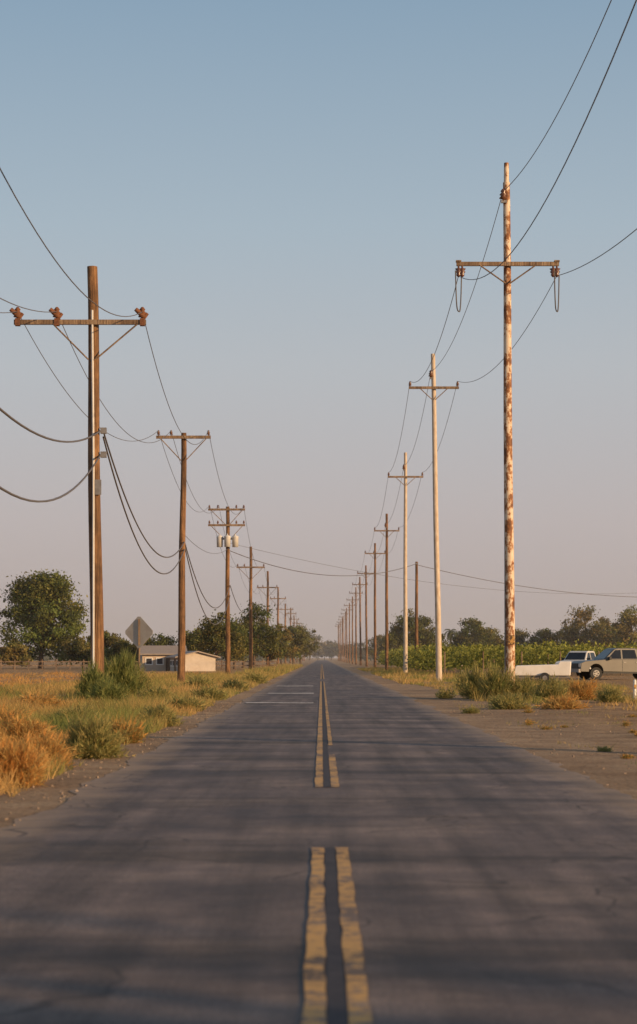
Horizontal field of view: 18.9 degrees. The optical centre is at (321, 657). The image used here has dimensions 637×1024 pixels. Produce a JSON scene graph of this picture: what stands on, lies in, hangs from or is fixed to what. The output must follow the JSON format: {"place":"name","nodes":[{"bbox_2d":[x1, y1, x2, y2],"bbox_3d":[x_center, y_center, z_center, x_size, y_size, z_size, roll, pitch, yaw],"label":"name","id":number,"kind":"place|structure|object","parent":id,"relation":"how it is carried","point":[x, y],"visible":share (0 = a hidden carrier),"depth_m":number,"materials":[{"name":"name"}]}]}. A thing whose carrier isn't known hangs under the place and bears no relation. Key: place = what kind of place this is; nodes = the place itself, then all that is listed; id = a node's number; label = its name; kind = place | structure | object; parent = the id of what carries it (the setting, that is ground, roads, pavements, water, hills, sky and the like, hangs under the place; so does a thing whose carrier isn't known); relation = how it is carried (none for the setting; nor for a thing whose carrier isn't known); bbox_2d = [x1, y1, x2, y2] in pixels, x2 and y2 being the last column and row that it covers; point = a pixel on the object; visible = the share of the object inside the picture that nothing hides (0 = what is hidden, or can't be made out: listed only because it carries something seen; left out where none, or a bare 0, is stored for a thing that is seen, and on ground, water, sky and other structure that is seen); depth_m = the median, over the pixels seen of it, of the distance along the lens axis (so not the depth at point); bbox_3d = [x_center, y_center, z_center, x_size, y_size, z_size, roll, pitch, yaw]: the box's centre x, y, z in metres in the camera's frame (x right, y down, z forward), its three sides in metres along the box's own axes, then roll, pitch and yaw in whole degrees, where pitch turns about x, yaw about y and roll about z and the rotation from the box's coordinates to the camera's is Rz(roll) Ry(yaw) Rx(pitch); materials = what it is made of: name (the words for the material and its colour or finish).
{"place":"outdoors","nodes":[
{"label":"outdoors","id":0,"kind":"place"},
{"bbox_2d":[140,655,169,670],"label":"walls","id":1,"kind":"structure","parent":0,"point":[154,667],"depth_m":202.41,"materials":[{"name":"beige paint"}]},
{"bbox_2d":[146,658,162,663],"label":"windows","id":2,"kind":"structure","parent":1,"relation":"attached to","point":[149,660],"depth_m":202.36,"materials":[{"name":"grey glass"}]},
{"bbox_2d":[136,645,186,654],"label":"roof","id":3,"kind":"structure","parent":1,"relation":"on","point":[157,650],"depth_m":203.34,"materials":[{"name":"white metal"}]},
{"bbox_2d":[0,660,636,1023],"bbox_3d":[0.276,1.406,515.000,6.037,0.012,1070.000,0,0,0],"label":"road","id":4,"kind":"structure","parent":0,"point":[494,882],"depth_m":12.25,"materials":[{"name":"grey asphalt"}]},
{"bbox_2d":[246,685,313,702],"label":"road marking","id":5,"kind":"object","parent":4,"relation":"on","point":[286,693],"visible":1,"depth_m":74.51,"materials":[{"name":"white paint"}]},
{"bbox_2d":[301,664,372,1023],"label":"line marking","id":6,"kind":"object","parent":4,"relation":"on","point":[316,999],"visible":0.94,"depth_m":9.56,"materials":[{"name":"yellow paint"}]},
{"bbox_2d":[0,658,636,827],"bbox_3d":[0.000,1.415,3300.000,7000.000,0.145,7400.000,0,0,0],"label":"ground","id":7,"kind":"structure","parent":0,"point":[612,763],"depth_m":36.90,"materials":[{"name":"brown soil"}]},
{"bbox_2d":[0,640,32,668],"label":"shade tree","id":8,"kind":"object","parent":7,"relation":"on","point":[12,651],"visible":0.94,"depth_m":234.58,"materials":[{"name":"green plant"}]},
{"bbox_2d":[0,701,34,723],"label":"tumbleweed bush","id":9,"kind":"object","parent":7,"relation":"on","point":[2,710],"visible":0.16,"depth_m":39.46,"materials":[{"name":"orange plant"}]},
{"bbox_2d":[0,724,53,787],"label":"tumbleweed bush","id":10,"kind":"object","parent":7,"relation":"on","point":[15,754],"visible":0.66,"depth_m":20.89,"materials":[{"name":"orange plant"}]},
{"bbox_2d":[0,709,58,741],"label":"tumbleweed bush","id":11,"kind":"object","parent":7,"relation":"on","point":[34,726],"visible":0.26,"depth_m":30.93,"materials":[{"name":"orange plant"}]},
{"bbox_2d":[1,688,76,707],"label":"tumbleweed bush","id":12,"kind":"object","parent":7,"relation":"on","point":[41,698],"visible":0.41,"depth_m":52.56,"materials":[{"name":"orange plant"}]},
{"bbox_2d":[0,569,89,668],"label":"cottonwood tree","id":13,"kind":"object","parent":7,"relation":"on","point":[40,602],"visible":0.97,"depth_m":248.49,"materials":[{"name":"green plant"}]},
{"bbox_2d":[18,726,80,766],"bbox_3d":[-3.572,1.167,24.770,1.023,0.699,1.041,0,0,0],"label":"tumbleweed bush","id":14,"kind":"object","parent":7,"relation":"on","point":[46,741],"visible":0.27,"depth_m":24.66,"materials":[{"name":"orange plant"}]},
{"bbox_2d":[59,636,89,668],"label":"shade tree","id":15,"kind":"object","parent":7,"relation":"on","point":[77,648],"visible":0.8,"depth_m":239.20,"materials":[{"name":"green plant"}]},
{"bbox_2d":[44,701,105,724],"bbox_3d":[-5.108,1.207,39.536,1.534,0.744,1.638,0,0,0],"label":"tumbleweed bush","id":16,"kind":"object","parent":7,"relation":"on","point":[83,709],"visible":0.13,"depth_m":39.42,"materials":[{"name":"orange plant"}]},
{"bbox_2d":[9,266,148,674],"bbox_3d":[-8.076,-5.682,63.919,4.635,14.805,0.652,0,0,0],"label":"utility pole","id":17,"kind":"object","parent":7,"relation":"on","point":[93,322],"visible":0.91,"depth_m":63.81,"materials":[{"name":"brown wood"}]},
{"bbox_2d":[0,408,628,625],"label":"telephone cable","id":18,"kind":"object","parent":17,"relation":"attached to","point":[48,438],"visible":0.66,"depth_m":71.40,"materials":[{"name":"black rubber"}]},
{"bbox_2d":[74,657,111,699],"bbox_3d":[-7.253,0.647,60.663,1.314,1.655,1.231,0,0,0],"label":"tumbleweed bush","id":19,"kind":"object","parent":7,"relation":"on","point":[90,676],"visible":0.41,"depth_m":60.48,"materials":[{"name":"green plant"}]},
{"bbox_2d":[56,707,135,758],"bbox_3d":[-3.244,1.084,26.966,1.264,0.875,1.211,0,0,43],"label":"tumbleweed bush","id":20,"kind":"object","parent":7,"relation":"on","point":[93,740],"visible":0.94,"depth_m":26.77,"materials":[{"name":"green plant"}]},
{"bbox_2d":[85,630,126,655],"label":"shade tree","id":21,"kind":"object","parent":7,"relation":"on","point":[109,640],"visible":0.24,"depth_m":243.95,"materials":[{"name":"green plant"}]},
{"bbox_2d":[85,671,130,702],"bbox_3d":[-6.450,0.958,57.813,1.667,1.186,1.564,0,0,0],"label":"tumbleweed bush","id":22,"kind":"object","parent":7,"relation":"on","point":[102,690],"visible":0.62,"depth_m":57.59,"materials":[{"name":"green plant"}]},
{"bbox_2d":[88,647,145,698],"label":"tumbleweed bush","id":23,"kind":"object","parent":7,"relation":"on","point":[123,671],"visible":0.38,"depth_m":65.89,"materials":[{"name":"green plant"}]},
{"bbox_2d":[104,639,137,664],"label":"shade tree","id":24,"kind":"object","parent":7,"relation":"on","point":[117,647],"visible":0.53,"depth_m":235.21,"materials":[{"name":"green plant"}]},
{"bbox_2d":[108,718,149,743],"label":"tumbleweed bush","id":25,"kind":"object","parent":7,"relation":"on","point":[134,736],"visible":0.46,"depth_m":31.53,"materials":[{"name":"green plant"}]},
{"bbox_2d":[0,660,276,669],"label":"wooden fence","id":26,"kind":"object","parent":7,"relation":"on","point":[83,661],"visible":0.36,"depth_m":221.91,"materials":[{"name":"brown wood"}]},
{"bbox_2d":[125,617,152,665],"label":"traffic sign","id":27,"kind":"object","parent":7,"relation":"on","point":[139,632],"visible":0.86,"depth_m":87.95,"materials":[{"name":"metal"}]},
{"bbox_2d":[132,661,156,695],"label":"tumbleweed bush","id":28,"kind":"object","parent":7,"relation":"on","point":[142,674],"visible":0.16,"depth_m":71.30,"materials":[{"name":"green plant"}]},
{"bbox_2d":[136,632,176,658],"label":"shade tree","id":29,"kind":"object","parent":7,"relation":"on","point":[166,640],"visible":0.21,"depth_m":261.23,"materials":[{"name":"green plant"}]},
{"bbox_2d":[135,684,178,700],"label":"tumbleweed bush","id":30,"kind":"object","parent":7,"relation":"on","point":[157,690],"visible":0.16,"depth_m":58.51,"materials":[{"name":"green plant"}]},
{"bbox_2d":[130,697,188,726],"bbox_3d":[-3.410,1.149,39.517,1.223,0.730,1.166,0,0,-17],"label":"tumbleweed bush","id":31,"kind":"object","parent":7,"relation":"on","point":[172,719],"visible":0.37,"depth_m":39.43,"materials":[{"name":"green plant"}]},
{"bbox_2d":[156,430,210,680],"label":"utility pole","id":32,"kind":"object","parent":7,"relation":"on","point":[181,616],"visible":0.95,"depth_m":101.84,"materials":[{"name":"brown wood"}]},
{"bbox_2d":[167,694,205,710],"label":"tumbleweed bush","id":33,"kind":"object","parent":7,"relation":"on","point":[194,702],"visible":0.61,"depth_m":50.39,"materials":[{"name":"green plant"}]},
{"bbox_2d":[165,651,220,670],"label":"shed","id":34,"kind":"structure","parent":7,"relation":"on","point":[198,661],"depth_m":198.64,"materials":[{"name":"beige paint"}]},
{"bbox_2d":[176,672,216,687],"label":"tumbleweed bush","id":35,"kind":"object","parent":7,"relation":"on","point":[195,679],"visible":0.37,"depth_m":86.49,"materials":[{"name":"green plant"}]},
{"bbox_2d":[176,625,220,654],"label":"shade tree","id":36,"kind":"object","parent":7,"relation":"on","point":[196,632],"visible":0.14,"depth_m":231.22,"materials":[{"name":"green plant"}]},
{"bbox_2d":[189,682,229,699],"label":"tumbleweed bush","id":37,"kind":"object","parent":7,"relation":"on","point":[212,692],"visible":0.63,"depth_m":63.70,"materials":[{"name":"green plant"}]},
{"bbox_2d":[176,609,248,669],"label":"shade tree","id":38,"kind":"object","parent":7,"relation":"on","point":[213,636],"visible":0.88,"depth_m":224.35,"materials":[{"name":"green plant"}]},
{"bbox_2d":[208,505,244,673],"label":"utility pole","id":39,"kind":"object","parent":7,"relation":"on","point":[227,538],"visible":0.97,"depth_m":152.82,"materials":[{"name":"brown wood"}]},
{"bbox_2d":[218,677,250,690],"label":"tumbleweed bush","id":40,"kind":"object","parent":7,"relation":"on","point":[230,683],"visible":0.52,"depth_m":80.67,"materials":[{"name":"green plant"}]},
{"bbox_2d":[221,622,256,668],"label":"shade tree","id":41,"kind":"object","parent":7,"relation":"on","point":[246,645],"visible":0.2,"depth_m":239.61,"materials":[{"name":"green plant"}]},
{"bbox_2d":[217,614,261,667],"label":"shade tree","id":42,"kind":"object","parent":7,"relation":"on","point":[243,663],"visible":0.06,"depth_m":267.60,"materials":[{"name":"green plant"}]},
{"bbox_2d":[237,547,264,669],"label":"utility pole","id":43,"kind":"object","parent":7,"relation":"on","point":[250,625],"visible":0.91,"depth_m":202.85,"materials":[{"name":"brown wood"}]},
{"bbox_2d":[240,671,268,683],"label":"tumbleweed bush","id":44,"kind":"object","parent":7,"relation":"on","point":[257,677],"visible":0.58,"depth_m":103.76,"materials":[{"name":"green plant"}]},
{"bbox_2d":[230,600,288,667],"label":"shade tree","id":45,"kind":"object","parent":7,"relation":"on","point":[263,628],"visible":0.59,"depth_m":254.31,"materials":[{"name":"green plant"}]},
{"bbox_2d":[257,571,277,664],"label":"utility pole","id":46,"kind":"object","parent":7,"relation":"on","point":[268,595],"visible":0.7,"depth_m":266.87,"materials":[{"name":"brown wood"}]},
{"bbox_2d":[256,630,287,664],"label":"shade tree","id":47,"kind":"object","parent":7,"relation":"on","point":[279,652],"visible":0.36,"depth_m":261.22,"materials":[{"name":"green plant"}]},
{"bbox_2d":[270,587,285,664],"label":"utility pole","id":48,"kind":"object","parent":7,"relation":"on","point":[277,598],"visible":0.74,"depth_m":329.86,"materials":[{"name":"brown wood"}]},
{"bbox_2d":[272,623,299,665],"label":"shade tree","id":49,"kind":"object","parent":7,"relation":"on","point":[287,640],"visible":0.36,"depth_m":299.32,"materials":[{"name":"green plant"}]},
{"bbox_2d":[286,623,315,663],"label":"shade tree","id":50,"kind":"object","parent":7,"relation":"on","point":[300,637],"visible":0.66,"depth_m":329.29,"materials":[{"name":"green plant"}]},
{"bbox_2d":[291,623,326,663],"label":"shade tree","id":51,"kind":"object","parent":7,"relation":"on","point":[307,653],"visible":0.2,"depth_m":399.09,"materials":[{"name":"green plant"}]},
{"bbox_2d":[307,634,326,659],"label":"shade tree","id":52,"kind":"object","parent":7,"relation":"on","point":[318,638],"visible":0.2,"depth_m":1080.09,"materials":[{"name":"green plant"}]},
{"bbox_2d":[0,662,636,796],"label":"roadside grass","id":53,"kind":"structure","parent":7,"relation":"on","point":[124,709],"depth_m":59.59,"materials":[{"name":"plant"}]},
{"bbox_2d":[3,635,636,661],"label":"distant trees","id":54,"kind":"object","parent":7,"relation":"on","point":[222,659],"visible":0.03,"depth_m":741.83,"materials":[{"name":"green plant"}]},
{"bbox_2d":[316,643,330,659],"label":"shade tree","id":55,"kind":"object","parent":7,"relation":"on","point":[324,648],"visible":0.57,"depth_m":1097.91,"materials":[{"name":"green plant"}]},
{"bbox_2d":[325,644,350,658],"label":"shade tree","id":56,"kind":"object","parent":7,"relation":"on","point":[333,649],"visible":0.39,"depth_m":1089.12,"materials":[{"name":"green plant"}]},
{"bbox_2d":[346,608,347,662],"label":"utility pole","id":57,"kind":"object","parent":7,"relation":"on","point":[346,640],"visible":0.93,"depth_m":536.38,"materials":[{"name":"brown wood"}]},
{"bbox_2d":[344,603,354,662],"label":"utility pole","id":58,"kind":"object","parent":7,"relation":"on","point":[349,605],"visible":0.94,"depth_m":489.83,"materials":[{"name":"brown wood"}]},
{"bbox_2d":[338,641,368,660],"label":"orchard tree","id":59,"kind":"object","parent":7,"relation":"on","point":[358,651],"visible":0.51,"depth_m":799.28,"materials":[{"name":"green plant"}]},
{"bbox_2d":[349,597,358,663],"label":"utility pole","id":60,"kind":"object","parent":7,"relation":"on","point":[352,602],"visible":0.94,"depth_m":443.33,"materials":[{"name":"brown wood"}]},
{"bbox_2d":[349,587,362,663],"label":"utility pole","id":61,"kind":"object","parent":7,"relation":"on","point":[356,595],"visible":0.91,"depth_m":396.88,"materials":[{"name":"brown wood"}]},
{"bbox_2d":[352,577,367,664],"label":"utility pole","id":62,"kind":"object","parent":7,"relation":"on","point":[359,584],"visible":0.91,"depth_m":350.38,"materials":[{"name":"brown wood"}]},
{"bbox_2d":[357,565,373,666],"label":"utility pole","id":63,"kind":"object","parent":7,"relation":"on","point":[366,633],"visible":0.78,"depth_m":303.88,"materials":[{"name":"brown wood"}]},
{"bbox_2d":[365,543,384,666],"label":"utility pole","id":64,"kind":"object","parent":7,"relation":"on","point":[374,553],"visible":0.94,"depth_m":256.85,"materials":[{"name":"brown wood"}]},
{"bbox_2d":[362,634,391,662],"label":"orchard tree","id":65,"kind":"object","parent":7,"relation":"on","point":[378,638],"visible":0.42,"depth_m":519.38,"materials":[{"name":"green plant"}]},
{"bbox_2d":[374,514,399,669],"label":"utility pole","id":66,"kind":"object","parent":7,"relation":"on","point":[386,604],"visible":0.95,"depth_m":210.86,"materials":[{"name":"brown wood"}]},
{"bbox_2d":[377,634,402,654],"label":"orchard tree","id":67,"kind":"object","parent":7,"relation":"on","point":[382,648],"visible":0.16,"depth_m":419.45,"materials":[{"name":"green plant"}]},
{"bbox_2d":[388,452,422,673],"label":"utility pole","id":68,"kind":"object","parent":7,"relation":"on","point":[405,631],"visible":0.97,"depth_m":163.85,"materials":[{"name":"paint"}]},
{"bbox_2d":[379,608,435,648],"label":"orchard tree","id":69,"kind":"object","parent":7,"relation":"on","point":[424,634],"visible":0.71,"depth_m":344.05,"materials":[{"name":"green plant"}]},
{"bbox_2d":[415,562,417,669],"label":"utility pole","id":70,"kind":"object","parent":7,"relation":"on","point":[416,604],"visible":0.77,"depth_m":190.87,"materials":[{"name":"brown wood"}]},
{"bbox_2d":[410,616,445,645],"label":"orchard tree","id":71,"kind":"object","parent":7,"relation":"on","point":[425,622],"visible":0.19,"depth_m":349.63,"materials":[{"name":"green plant"}]},
{"bbox_2d":[409,354,458,680],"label":"utility pole","id":72,"kind":"object","parent":7,"relation":"on","point":[432,376],"visible":0.94,"depth_m":116.86,"materials":[{"name":"paint"}]},
{"bbox_2d":[0,0,636,626],"bbox_3d":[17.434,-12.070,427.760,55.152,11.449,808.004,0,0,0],"label":"power lines","id":73,"kind":"object","parent":72,"relation":"attached to","point":[436,348],"visible":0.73,"depth_m":68.99,"materials":[{"name":"black metal"}]},
{"bbox_2d":[434,686,456,698],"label":"tumbleweed bush","id":74,"kind":"object","parent":7,"relation":"on","point":[443,694],"visible":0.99,"depth_m":66.10,"materials":[{"name":"green plant"}]},
{"bbox_2d":[444,629,457,643],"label":"palm tree","id":75,"kind":"object","parent":7,"relation":"on","point":[450,633],"visible":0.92,"depth_m":399.83,"materials":[{"name":"green plant"}]},
{"bbox_2d":[452,665,469,689],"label":"tumbleweed bush","id":76,"kind":"object","parent":7,"relation":"on","point":[460,680],"visible":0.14,"depth_m":80.80,"materials":[{"name":"green plant"}]},
{"bbox_2d":[459,705,480,713],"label":"tumbleweed bush","id":77,"kind":"object","parent":7,"relation":"on","point":[471,710],"visible":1,"depth_m":48.45,"materials":[{"name":"green plant"}]},
{"bbox_2d":[444,615,499,647],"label":"orchard tree","id":78,"kind":"object","parent":7,"relation":"on","point":[478,633],"visible":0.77,"depth_m":358.87,"materials":[{"name":"green plant"}]},
{"bbox_2d":[457,661,487,698],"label":"tumbleweed bush","id":79,"kind":"object","parent":7,"relation":"on","point":[470,684],"visible":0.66,"depth_m":66.00,"materials":[{"name":"green plant"}]},
{"bbox_2d":[474,625,503,647],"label":"orchard tree","id":80,"kind":"object","parent":7,"relation":"on","point":[497,637],"visible":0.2,"depth_m":370.98,"materials":[{"name":"green plant"}]},
{"bbox_2d":[474,660,520,699],"bbox_3d":[5.869,0.736,63.857,1.696,1.684,1.930,0,0,0],"label":"tumbleweed bush","id":81,"kind":"object","parent":7,"relation":"on","point":[496,682],"visible":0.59,"depth_m":63.67,"materials":[{"name":"green plant"}]},
{"bbox_2d":[376,636,636,670],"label":"vineyard","id":82,"kind":"object","parent":7,"relation":"on","point":[469,655],"visible":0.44,"depth_m":165.44,"materials":[{"name":"green plant"}]},
{"bbox_2d":[455,162,559,682],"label":"utility pole","id":83,"kind":"object","parent":7,"relation":"on","point":[509,613],"visible":0.93,"depth_m":72.86,"materials":[{"name":"paint"}]},
{"bbox_2d":[483,686,533,709],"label":"tumbleweed bush","id":84,"kind":"object","parent":7,"relation":"on","point":[506,703],"visible":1,"depth_m":52.57,"materials":[{"name":"green plant"}]},
{"bbox_2d":[497,628,533,647],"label":"orchard tree","id":85,"kind":"object","parent":7,"relation":"on","point":[519,636],"visible":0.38,"depth_m":383.45,"materials":[{"name":"green plant"}]},
{"bbox_2d":[410,651,621,675],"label":"vineyard posts","id":86,"kind":"object","parent":7,"relation":"on","point":[493,659],"visible":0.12,"depth_m":149.01,"materials":[{"name":"brown wood"}]},
{"bbox_2d":[504,669,542,699],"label":"tumbleweed bush","id":87,"kind":"object","parent":7,"relation":"on","point":[525,686],"visible":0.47,"depth_m":63.63,"materials":[{"name":"green plant"}]},
{"bbox_2d":[502,661,570,680],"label":"box trailer","id":88,"kind":"object","parent":7,"relation":"on","point":[561,669],"visible":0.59,"depth_m":105.24,"materials":[{"name":"white metal"}]},
{"bbox_2d":[523,628,559,645],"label":"orchard tree","id":89,"kind":"object","parent":7,"relation":"on","point":[545,634],"visible":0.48,"depth_m":378.99,"materials":[{"name":"green plant"}]},
{"bbox_2d":[521,673,570,700],"bbox_3d":[7.231,1.003,61.733,1.840,1.217,1.824,0,0,0],"label":"tumbleweed bush","id":90,"kind":"object","parent":7,"relation":"on","point":[553,688],"visible":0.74,"depth_m":61.45,"materials":[{"name":"green plant"}]},
{"bbox_2d":[534,691,591,709],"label":"tumbleweed bush","id":91,"kind":"object","parent":7,"relation":"on","point":[561,702],"visible":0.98,"depth_m":52.55,"materials":[{"name":"brown plant"}]},
{"bbox_2d":[551,625,575,647],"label":"orchard tree","id":92,"kind":"object","parent":7,"relation":"on","point":[558,635],"visible":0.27,"depth_m":376.95,"materials":[{"name":"green plant"}]},
{"bbox_2d":[555,651,602,675],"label":"pickup truck","id":93,"kind":"object","parent":7,"relation":"on","point":[571,656],"visible":0.16,"depth_m":145.22,"materials":[{"name":"paint"}]},
{"bbox_2d":[565,675,601,699],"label":"tumbleweed bush","id":94,"kind":"object","parent":7,"relation":"on","point":[583,691],"visible":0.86,"depth_m":63.68,"materials":[{"name":"orange plant"}]},
{"bbox_2d":[557,603,615,646],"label":"orchard tree","id":95,"kind":"object","parent":7,"relation":"on","point":[584,635],"visible":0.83,"depth_m":368.79,"materials":[{"name":"green plant"}]},
{"bbox_2d":[587,616,611,645],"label":"orchard tree","id":96,"kind":"object","parent":7,"relation":"on","point":[608,624],"visible":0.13,"depth_m":378.97,"materials":[{"name":"green plant"}]},
{"bbox_2d":[595,746,611,751],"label":"tumbleweed bush","id":97,"kind":"object","parent":7,"relation":"on","point":[601,749],"visible":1,"depth_m":29.08,"materials":[{"name":"green plant"}]},
{"bbox_2d":[571,648,636,679],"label":"pickup truck","id":98,"kind":"object","parent":7,"relation":"on","point":[615,661],"visible":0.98,"depth_m":123.00,"materials":[{"name":"paint"}]},
{"bbox_2d":[591,684,626,702],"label":"tumbleweed bush","id":99,"kind":"object","parent":7,"relation":"on","point":[611,694],"visible":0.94,"depth_m":59.51,"materials":[{"name":"green plant"}]},
{"bbox_2d":[606,605,636,647],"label":"orchard tree","id":100,"kind":"object","parent":7,"relation":"on","point":[627,623],"visible":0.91,"depth_m":358.97,"materials":[{"name":"green plant"}]},
{"bbox_2d":[0,0,636,657],"label":"sky","id":101,"kind":"structure","parent":0,"point":[290,194],"materials":[{"name":"blue"}]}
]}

